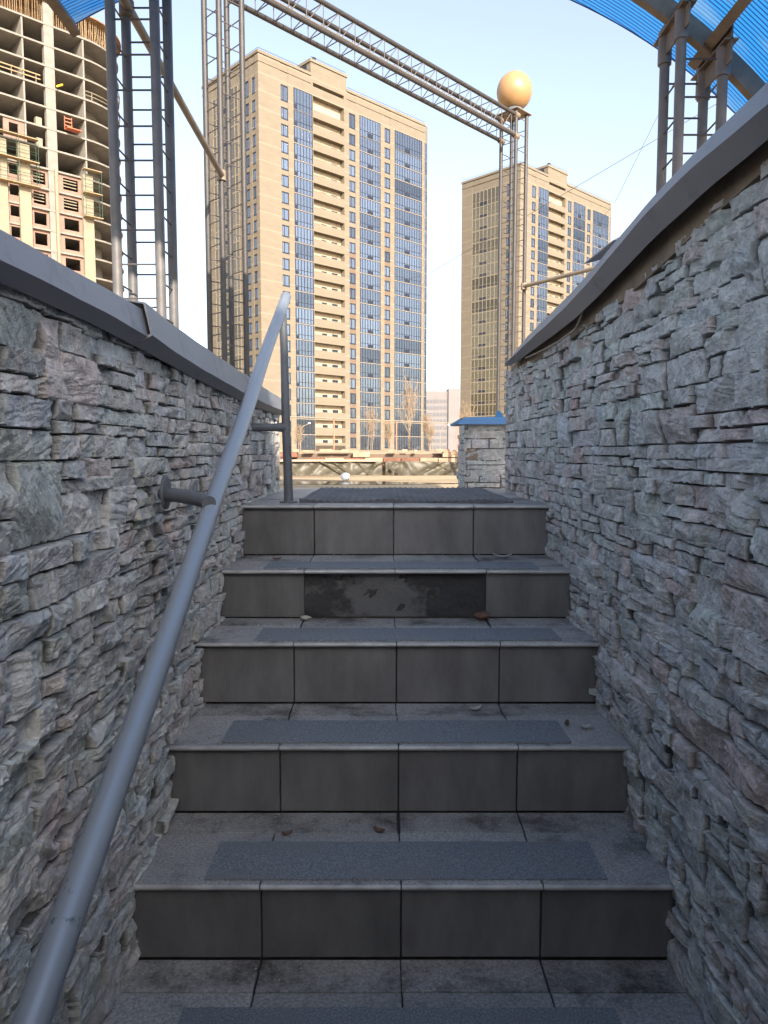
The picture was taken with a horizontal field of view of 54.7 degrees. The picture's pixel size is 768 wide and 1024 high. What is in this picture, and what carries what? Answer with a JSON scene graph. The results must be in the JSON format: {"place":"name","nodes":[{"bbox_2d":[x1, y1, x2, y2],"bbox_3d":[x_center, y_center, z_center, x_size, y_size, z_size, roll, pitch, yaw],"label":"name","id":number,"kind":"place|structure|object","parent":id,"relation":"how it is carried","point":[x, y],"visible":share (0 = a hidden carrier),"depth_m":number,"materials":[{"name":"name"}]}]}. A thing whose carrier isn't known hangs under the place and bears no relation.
{"place":"outdoors","nodes":[
{"label":"outdoors","id":0,"kind":"place"},
{"bbox_2d":[0,0,124,291],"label":"unfinished tower","id":1,"kind":"structure","parent":0,"point":[53,86],"depth_m":106.27,"materials":[{"name":"concrete"}]},
{"bbox_2d":[0,128,40,188],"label":"scaffold cradle","id":2,"kind":"object","parent":1,"relation":"on","point":[22,136],"visible":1,"depth_m":100.88,"materials":[{"name":"yellow metal"}]},
{"bbox_2d":[82,167,103,220],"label":"scaffold cradle","id":3,"kind":"object","parent":1,"relation":"on","point":[96,172],"visible":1,"depth_m":107.97,"materials":[{"name":"yellow metal"}]},
{"bbox_2d":[104,0,178,328],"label":"lattice column","id":4,"kind":"structure","parent":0,"point":[126,17],"depth_m":3.32,"materials":[{"name":"metal"}]},
{"bbox_2d":[340,473,349,480],"bbox_3d":[-0.397,-0.364,7.696,0.098,0.089,0.086,3,6,36],"label":"plastic bag","id":5,"kind":"object","parent":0,"point":[344,476],"visible":0.91,"depth_m":7.67,"materials":[{"name":"white plastic"}]},
{"bbox_2d":[280,475,458,488],"bbox_3d":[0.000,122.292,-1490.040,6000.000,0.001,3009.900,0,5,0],"label":"ground","id":6,"kind":"structure","parent":0,"point":[427,478],"depth_m":7.89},
{"bbox_2d":[0,229,280,1023],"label":"stone wall","id":7,"kind":"structure","parent":6,"relation":"on","point":[114,408],"depth_m":1.38,"materials":[{"name":"grey stone"}]},
{"bbox_2d":[201,0,249,376],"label":"lattice column","id":8,"kind":"structure","parent":6,"relation":"on","point":[227,177],"depth_m":5.56,"materials":[{"name":"grey metal"}]},
{"bbox_2d":[119,0,223,176],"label":"brace pipe","id":9,"kind":"object","parent":8,"relation":"attached to","point":[141,30],"visible":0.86,"depth_m":4.32,"materials":[{"name":"grey metal"}]},
{"bbox_2d":[279,461,381,474],"bbox_3d":[-1.135,-0.565,9.564,2.231,0.183,0.170,0,5,0],"label":"tarp","id":10,"kind":"object","parent":6,"relation":"on","point":[335,468],"visible":0.52,"depth_m":9.60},
{"bbox_2d":[279,449,457,474],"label":"brick wall","id":11,"kind":"structure","parent":6,"relation":"on","point":[446,455],"depth_m":9.69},
{"bbox_2d":[280,460,375,461],"bbox_3d":[-1.650,-0.666,9.620,3.100,0.027,0.085,0,5,0],"label":"plank","id":12,"kind":"object","parent":11,"relation":"on","point":[332,460],"visible":0.45,"depth_m":9.58,"materials":[{"name":"brown wood"}]},
{"bbox_2d":[280,481,457,483],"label":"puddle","id":13,"kind":"object","parent":6,"relation":"on","point":[341,482],"visible":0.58,"depth_m":7.29,"materials":[{"name":"brown liquid"}]},
{"bbox_2d":[103,489,704,1023],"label":"staircase","id":14,"kind":"structure","parent":6,"relation":"on","point":[501,903],"depth_m":1.91,"materials":[{"name":"tile"}]},
{"bbox_2d":[11,292,297,1023],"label":"handrail","id":15,"kind":"object","parent":14,"relation":"on","point":[42,990],"visible":1,"depth_m":1.13,"materials":[{"name":"grey metal"}]},
{"bbox_2d":[300,615,311,619],"bbox_3d":[-0.260,0.352,2.474,0.039,0.015,0.023,0,5,0],"label":"paper wad","id":16,"kind":"object","parent":14,"relation":"on","point":[305,617],"visible":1,"depth_m":2.47,"materials":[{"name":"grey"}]},
{"bbox_2d":[373,826,384,831],"bbox_3d":[-0.012,0.776,1.814,0.032,0.010,0.014,3,5,28],"label":"dry leaf","id":17,"kind":"object","parent":14,"relation":"on","point":[378,829],"visible":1,"depth_m":1.82,"materials":[{"name":"brown plant"}]},
{"bbox_2d":[128,554,680,1022],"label":"grit","id":18,"kind":"object","parent":14,"relation":"on","point":[384,816],"visible":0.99,"depth_m":1.88,"materials":[{"name":"grey gravel"}]},
{"bbox_2d":[299,487,512,502],"bbox_3d":[0.087,-0.087,3.450,0.845,0.019,1.058,0,5,0],"label":"door mat","id":19,"kind":"object","parent":14,"relation":"on","point":[401,495],"depth_m":3.24,"materials":[{"name":"rubber"}]},
{"bbox_2d":[474,611,490,619],"bbox_3d":[0.329,0.346,2.470,0.045,0.028,0.043,-4,6,-43],"label":"dry clod","id":20,"kind":"object","parent":14,"relation":"on","point":[482,615],"visible":1,"depth_m":2.46,"materials":[{"name":"brown soil"}]},
{"bbox_2d":[384,461,457,474],"bbox_3d":[1.700,-0.564,9.550,3.400,0.183,0.198,0,5,0],"label":"tarp","id":21,"kind":"object","parent":6,"relation":"on","point":[416,468],"visible":0.31,"depth_m":9.59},
{"bbox_2d":[496,106,531,414],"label":"lamp column","id":22,"kind":"structure","parent":6,"relation":"on","point":[511,264],"depth_m":8.26,"materials":[{"name":"grey metal"}]},
{"bbox_2d":[229,0,520,144],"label":"truss beam","id":23,"kind":"structure","parent":22,"relation":"attached to","point":[309,22],"depth_m":6.69,"materials":[{"name":"grey metal"}]},
{"bbox_2d":[497,70,531,108],"bbox_3d":[1.432,-4.596,8.152,0.386,0.448,0.386,0,5,0],"label":"globe lamp","id":24,"kind":"object","parent":22,"relation":"on","point":[514,88],"visible":0.9,"depth_m":8.02,"materials":[{"name":"glass"}]},
{"bbox_2d":[523,266,594,287],"bbox_3d":[2.140,-2.468,7.502,0.048,0.066,1.941,-3,6,-36],"label":"brace pipe","id":25,"kind":"object","parent":22,"relation":"attached to","point":[570,274],"visible":0.4,"depth_m":7.86,"materials":[{"name":"grey metal"}]},
{"bbox_2d":[505,82,767,1023],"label":"stone wall","id":26,"kind":"structure","parent":6,"relation":"on","point":[636,447],"depth_m":1.54,"materials":[{"name":"grey stone"}]},
{"bbox_2d":[519,310,583,361],"bbox_3d":[0.602,-0.654,2.555,0.016,0.145,1.521,0,5,0],"label":"cable","id":27,"kind":"object","parent":26,"relation":"attached to","point":[572,331],"visible":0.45,"depth_m":2.50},
{"bbox_2d":[653,0,738,192],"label":"lattice column","id":28,"kind":"structure","parent":6,"relation":"on","point":[713,66],"depth_m":3.08,"materials":[{"name":"grey metal"}]},
{"bbox_2d":[45,0,767,113],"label":"canopy","id":29,"kind":"object","parent":28,"relation":"on","point":[712,22],"visible":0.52,"depth_m":3.14,"materials":[{"name":"blue plastic"}]},
{"bbox_2d":[291,451,452,453],"bbox_3d":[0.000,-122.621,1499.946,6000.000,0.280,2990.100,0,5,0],"label":"raised ground","id":30,"kind":"structure","parent":0,"point":[387,452],"depth_m":17.53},
{"bbox_2d":[293,423,306,448],"bbox_3d":[-6.894,-6.027,59.767,1.097,2.267,1.025,3,6,33],"label":"bare shrub","id":31,"kind":"object","parent":30,"relation":"on","point":[297,437],"visible":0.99,"depth_m":59.65,"materials":[{"name":"brown plant"}]},
{"bbox_2d":[201,47,426,450],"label":"residential tower","id":32,"kind":"structure","parent":30,"relation":"on","point":[337,204],"depth_m":141.18,"materials":[{"name":"beige brick"},{"name":"blue glass"}]},
{"bbox_2d":[245,81,248,97],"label":"slit window","id":33,"kind":"structure","parent":32,"relation":"in","point":[247,83],"depth_m":130.01,"materials":[{"name":"blue"}]},
{"bbox_2d":[252,77,254,94],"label":"slit window","id":34,"kind":"structure","parent":32,"relation":"in","point":[253,79],"depth_m":128.59,"materials":[{"name":"blue"}]},
{"bbox_2d":[252,117,255,130],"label":"slit window","id":35,"kind":"structure","parent":32,"relation":"in","point":[253,119],"depth_m":129.25,"materials":[{"name":"blue"}]},
{"bbox_2d":[253,186,256,198],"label":"slit window","id":36,"kind":"structure","parent":32,"relation":"in","point":[254,188],"depth_m":130.24,"materials":[{"name":"blue"}]},
{"bbox_2d":[254,271,257,283],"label":"slit window","id":37,"kind":"structure","parent":32,"relation":"in","point":[256,272],"depth_m":131.18,"materials":[{"name":"blue"}]},
{"bbox_2d":[255,338,258,349],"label":"slit window","id":38,"kind":"structure","parent":32,"relation":"in","point":[256,339],"depth_m":132.35,"materials":[{"name":"blue"}]},
{"bbox_2d":[281,84,287,102],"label":"window","id":39,"kind":"structure","parent":32,"relation":"in","point":[284,89],"depth_m":131.45,"materials":[{"name":"blue"}]},
{"bbox_2d":[281,106,287,120],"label":"window","id":40,"kind":"structure","parent":32,"relation":"in","point":[284,111],"depth_m":131.71,"materials":[{"name":"blue"}]},
{"bbox_2d":[281,123,287,137],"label":"window","id":41,"kind":"structure","parent":32,"relation":"in","point":[284,128],"depth_m":131.92,"materials":[{"name":"blue"}]},
{"bbox_2d":[281,157,287,170],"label":"window","id":42,"kind":"structure","parent":32,"relation":"in","point":[284,162],"depth_m":132.35,"materials":[{"name":"blue glass"}]},
{"bbox_2d":[281,140,288,154],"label":"window","id":43,"kind":"structure","parent":32,"relation":"in","point":[284,145],"depth_m":132.13,"materials":[{"name":"blue glass"}]},
{"bbox_2d":[282,174,288,187],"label":"window","id":44,"kind":"structure","parent":32,"relation":"in","point":[285,179],"depth_m":132.71,"materials":[{"name":"blue glass"}]},
{"bbox_2d":[282,191,288,204],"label":"window","id":45,"kind":"structure","parent":32,"relation":"in","point":[285,196],"depth_m":132.90,"materials":[{"name":"blue glass"}]},
{"bbox_2d":[282,208,288,220],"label":"window","id":46,"kind":"structure","parent":32,"relation":"in","point":[285,212],"depth_m":133.10,"materials":[{"name":"blue glass"}]},
{"bbox_2d":[282,225,288,237],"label":"window","id":47,"kind":"structure","parent":32,"relation":"in","point":[285,229],"depth_m":133.32,"materials":[{"name":"blue glass"}]},
{"bbox_2d":[282,241,289,254],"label":"window","id":48,"kind":"structure","parent":32,"relation":"in","point":[285,245],"depth_m":133.52,"materials":[{"name":"blue glass"}]},
{"bbox_2d":[283,258,289,270],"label":"window","id":49,"kind":"structure","parent":32,"relation":"in","point":[285,261],"depth_m":133.81,"materials":[{"name":"blue glass"}]},
{"bbox_2d":[283,274,289,286],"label":"window","id":50,"kind":"structure","parent":32,"relation":"in","point":[286,278],"depth_m":134.11,"materials":[{"name":"blue glass"}]},
{"bbox_2d":[349,113,354,129],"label":"window","id":51,"kind":"structure","parent":32,"relation":"in","point":[351,117],"depth_m":142.50,"materials":[{"name":"blue"}]},
{"bbox_2d":[349,133,354,145],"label":"window","id":52,"kind":"structure","parent":32,"relation":"in","point":[351,137],"depth_m":142.76,"materials":[{"name":"blue glass"}]},
{"bbox_2d":[349,149,354,161],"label":"window","id":53,"kind":"structure","parent":32,"relation":"in","point":[351,152],"depth_m":142.97,"materials":[{"name":"blue glass"}]},
{"bbox_2d":[349,165,354,176],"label":"window","id":54,"kind":"structure","parent":32,"relation":"in","point":[351,168],"depth_m":143.21,"materials":[{"name":"blue glass"}]},
{"bbox_2d":[349,180,354,192],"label":"window","id":55,"kind":"structure","parent":32,"relation":"in","point":[351,183],"depth_m":143.44,"materials":[{"name":"blue glass"}]},
{"bbox_2d":[349,196,354,207],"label":"window","id":56,"kind":"structure","parent":32,"relation":"in","point":[351,199],"depth_m":143.63,"materials":[{"name":"blue glass"}]},
{"bbox_2d":[349,227,354,238],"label":"window","id":57,"kind":"structure","parent":32,"relation":"in","point":[351,230],"depth_m":144.05,"materials":[{"name":"blue glass"}]},
{"bbox_2d":[349,211,355,223],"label":"window","id":58,"kind":"structure","parent":32,"relation":"in","point":[351,214],"depth_m":143.84,"materials":[{"name":"blue"}]},
{"bbox_2d":[350,242,354,253],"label":"window","id":59,"kind":"structure","parent":32,"relation":"in","point":[352,245],"depth_m":144.44,"materials":[{"name":"blue glass"}]},
{"bbox_2d":[350,258,355,269],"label":"window","id":60,"kind":"structure","parent":32,"relation":"in","point":[352,260],"depth_m":144.69,"materials":[{"name":"blue glass"}]},
{"bbox_2d":[350,273,355,284],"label":"window","id":61,"kind":"structure","parent":32,"relation":"in","point":[352,276],"depth_m":144.90,"materials":[{"name":"blue glass"}]},
{"bbox_2d":[350,288,355,299],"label":"window","id":62,"kind":"structure","parent":32,"relation":"in","point":[352,291],"depth_m":145.15,"materials":[{"name":"blue glass"}]},
{"bbox_2d":[350,303,355,314],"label":"window","id":63,"kind":"structure","parent":32,"relation":"in","point":[352,306],"depth_m":145.43,"materials":[{"name":"blue glass"}]},
{"bbox_2d":[350,318,355,329],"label":"window","id":64,"kind":"structure","parent":32,"relation":"in","point":[352,321],"depth_m":145.64,"materials":[{"name":"blue glass"}]},
{"bbox_2d":[350,333,355,344],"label":"window","id":65,"kind":"structure","parent":32,"relation":"in","point":[352,336],"depth_m":145.89,"materials":[{"name":"blue glass"}]},
{"bbox_2d":[350,348,355,359],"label":"window","id":66,"kind":"structure","parent":32,"relation":"in","point":[352,351],"depth_m":146.11,"materials":[{"name":"blue"}]},
{"bbox_2d":[350,363,355,374],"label":"window","id":67,"kind":"structure","parent":32,"relation":"in","point":[352,366],"depth_m":146.36,"materials":[{"name":"blue"}]},
{"bbox_2d":[350,378,355,388],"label":"window","id":68,"kind":"structure","parent":32,"relation":"in","point":[352,381],"depth_m":146.57,"materials":[{"name":"blue"}]},
{"bbox_2d":[350,393,355,403],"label":"window","id":69,"kind":"structure","parent":32,"relation":"in","point":[352,395],"depth_m":146.79,"materials":[{"name":"blue"}]},
{"bbox_2d":[350,408,355,418],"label":"window","id":70,"kind":"structure","parent":32,"relation":"in","point":[352,410],"depth_m":147.02,"materials":[{"name":"blue"}]},
{"bbox_2d":[350,423,355,433],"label":"window","id":71,"kind":"structure","parent":32,"relation":"in","point":[352,425],"depth_m":147.25,"materials":[{"name":"blue"}]},
{"bbox_2d":[350,438,355,447],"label":"window","id":72,"kind":"structure","parent":32,"relation":"in","point":[352,440],"depth_m":147.50,"materials":[{"name":"blue"}]},
{"bbox_2d":[385,128,389,143],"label":"window","id":73,"kind":"structure","parent":32,"relation":"in","point":[387,132],"depth_m":149.10,"materials":[{"name":"blue"}]},
{"bbox_2d":[385,147,389,159],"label":"window","id":74,"kind":"structure","parent":32,"relation":"in","point":[387,151],"depth_m":149.39,"materials":[{"name":"blue glass"}]},
{"bbox_2d":[385,162,389,173],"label":"window","id":75,"kind":"structure","parent":32,"relation":"in","point":[387,166],"depth_m":149.61,"materials":[{"name":"blue glass"}]},
{"bbox_2d":[385,177,389,188],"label":"window","id":76,"kind":"structure","parent":32,"relation":"in","point":[387,181],"depth_m":149.83,"materials":[{"name":"blue glass"}]},
{"bbox_2d":[385,192,389,203],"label":"window","id":77,"kind":"structure","parent":32,"relation":"in","point":[387,196],"depth_m":150.08,"materials":[{"name":"blue glass"}]},
{"bbox_2d":[385,207,389,218],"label":"window","id":78,"kind":"structure","parent":32,"relation":"in","point":[387,210],"depth_m":150.30,"materials":[{"name":"blue glass"}]},
{"bbox_2d":[385,222,389,232],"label":"window","id":79,"kind":"structure","parent":32,"relation":"in","point":[387,225],"depth_m":150.56,"materials":[{"name":"blue glass"}]},
{"bbox_2d":[385,237,389,247],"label":"window","id":80,"kind":"structure","parent":32,"relation":"in","point":[387,240],"depth_m":150.80,"materials":[{"name":"blue glass"}]},
{"bbox_2d":[385,251,389,262],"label":"window","id":81,"kind":"structure","parent":32,"relation":"in","point":[387,254],"depth_m":151.04,"materials":[{"name":"blue glass"}]},
{"bbox_2d":[385,266,389,276],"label":"window","id":82,"kind":"structure","parent":32,"relation":"in","point":[387,269],"depth_m":151.26,"materials":[{"name":"blue glass"}]},
{"bbox_2d":[385,281,389,291],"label":"window","id":83,"kind":"structure","parent":32,"relation":"in","point":[387,283],"depth_m":151.52,"materials":[{"name":"blue glass"}]},
{"bbox_2d":[385,295,389,305],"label":"window","id":84,"kind":"structure","parent":32,"relation":"in","point":[387,298],"depth_m":151.74,"materials":[{"name":"blue glass"}]},
{"bbox_2d":[385,310,389,320],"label":"window","id":85,"kind":"structure","parent":32,"relation":"in","point":[387,312],"depth_m":152.00,"materials":[{"name":"blue glass"}]},
{"bbox_2d":[385,324,389,334],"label":"window","id":86,"kind":"structure","parent":32,"relation":"in","point":[387,327],"depth_m":152.22,"materials":[{"name":"blue glass"}]},
{"bbox_2d":[385,338,389,348],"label":"window","id":87,"kind":"structure","parent":32,"relation":"in","point":[387,341],"depth_m":152.45,"materials":[{"name":"blue glass"}]},
{"bbox_2d":[385,353,389,363],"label":"window","id":88,"kind":"structure","parent":32,"relation":"in","point":[387,355],"depth_m":152.71,"materials":[{"name":"blue"}]},
{"bbox_2d":[385,367,389,377],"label":"window","id":89,"kind":"structure","parent":32,"relation":"in","point":[387,370],"depth_m":152.93,"materials":[{"name":"blue"}]},
{"bbox_2d":[385,381,389,391],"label":"window","id":90,"kind":"structure","parent":32,"relation":"in","point":[387,384],"depth_m":153.19,"materials":[{"name":"blue"}]},
{"bbox_2d":[385,396,389,405],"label":"window","id":91,"kind":"structure","parent":32,"relation":"in","point":[387,398],"depth_m":153.42,"materials":[{"name":"blue"}]},
{"bbox_2d":[385,410,389,419],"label":"window","id":92,"kind":"structure","parent":32,"relation":"in","point":[387,412],"depth_m":153.66,"materials":[{"name":"blue"}]},
{"bbox_2d":[427,104,715,274],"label":"overhead wire","id":93,"kind":"object","parent":32,"relation":"attached to","point":[561,195],"visible":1,"depth_m":57.51,"materials":[{"name":"grey metal"}]},
{"bbox_2d":[280,416,457,451],"bbox_3d":[-0.008,-2.996,29.227,16.922,1.262,0.112,-5,7,-44],"label":"rail fence","id":94,"kind":"object","parent":30,"relation":"on","point":[371,420],"visible":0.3,"depth_m":28.31,"materials":[{"name":"brown metal"}]},
{"bbox_2d":[363,404,378,450],"bbox_3d":[-0.957,-6.607,57.601,1.351,3.773,1.254,0,5,0],"label":"bare tree","id":95,"kind":"object","parent":30,"relation":"on","point":[369,423],"visible":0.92,"depth_m":57.65,"materials":[{"name":"brown plant"}]},
{"bbox_2d":[383,421,394,448],"bbox_3d":[0.393,-6.264,60.630,0.916,2.600,1.156,-2,5,-26],"label":"bare shrub","id":96,"kind":"object","parent":30,"relation":"on","point":[388,434],"visible":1,"depth_m":60.59,"materials":[{"name":"brown plant"}]},
{"bbox_2d":[396,369,419,450],"bbox_3d":[1.956,-8.235,59.824,2.036,6.663,1.811,0,5,0],"label":"bare tree","id":97,"kind":"object","parent":30,"relation":"on","point":[409,401],"visible":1,"depth_m":59.74,"materials":[{"name":"brown plant"}]},
{"bbox_2d":[421,413,436,450],"bbox_3d":[3.478,-6.136,56.755,1.447,2.980,1.180,-3,6,-33],"label":"bare shrub","id":98,"kind":"object","parent":30,"relation":"on","point":[430,432],"visible":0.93,"depth_m":56.60,"materials":[{"name":"brown plant"}]},
{"bbox_2d":[454,400,475,431],"bbox_3d":[6.770,-7.191,61.676,1.978,4.279,1.629,0,5,0],"label":"bare tree","id":99,"kind":"object","parent":30,"relation":"on","point":[464,411],"visible":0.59,"depth_m":61.50,"materials":[{"name":"brown plant"}]},
{"bbox_2d":[460,162,610,417],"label":"residential tower","id":100,"kind":"structure","parent":30,"relation":"on","point":[569,231],"depth_m":187.42,"materials":[{"name":"beige brick"}]},
{"bbox_2d":[532,186,535,197],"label":"window","id":101,"kind":"structure","parent":100,"relation":"in","point":[533,187],"depth_m":181.30,"materials":[{"name":"blue glass"}]},
{"bbox_2d":[614,81,674,203],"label":"overhead wire","id":102,"kind":"object","parent":100,"relation":"attached to","point":[639,152],"visible":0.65,"depth_m":86.60,"materials":[{"name":"grey metal"}]},
{"bbox_2d":[91,0,733,390],"label":"sky","id":103,"kind":"structure","parent":0,"point":[593,103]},
{"bbox_2d":[426,388,459,450],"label":"apartment block","id":104,"kind":"structure","parent":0,"point":[442,406],"depth_m":329.26,"materials":[{"name":"grey"}]},
{"bbox_2d":[450,411,505,488],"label":"stone pier","id":105,"kind":"structure","parent":0,"point":[481,452],"depth_m":4.20,"materials":[{"name":"grey stone"}]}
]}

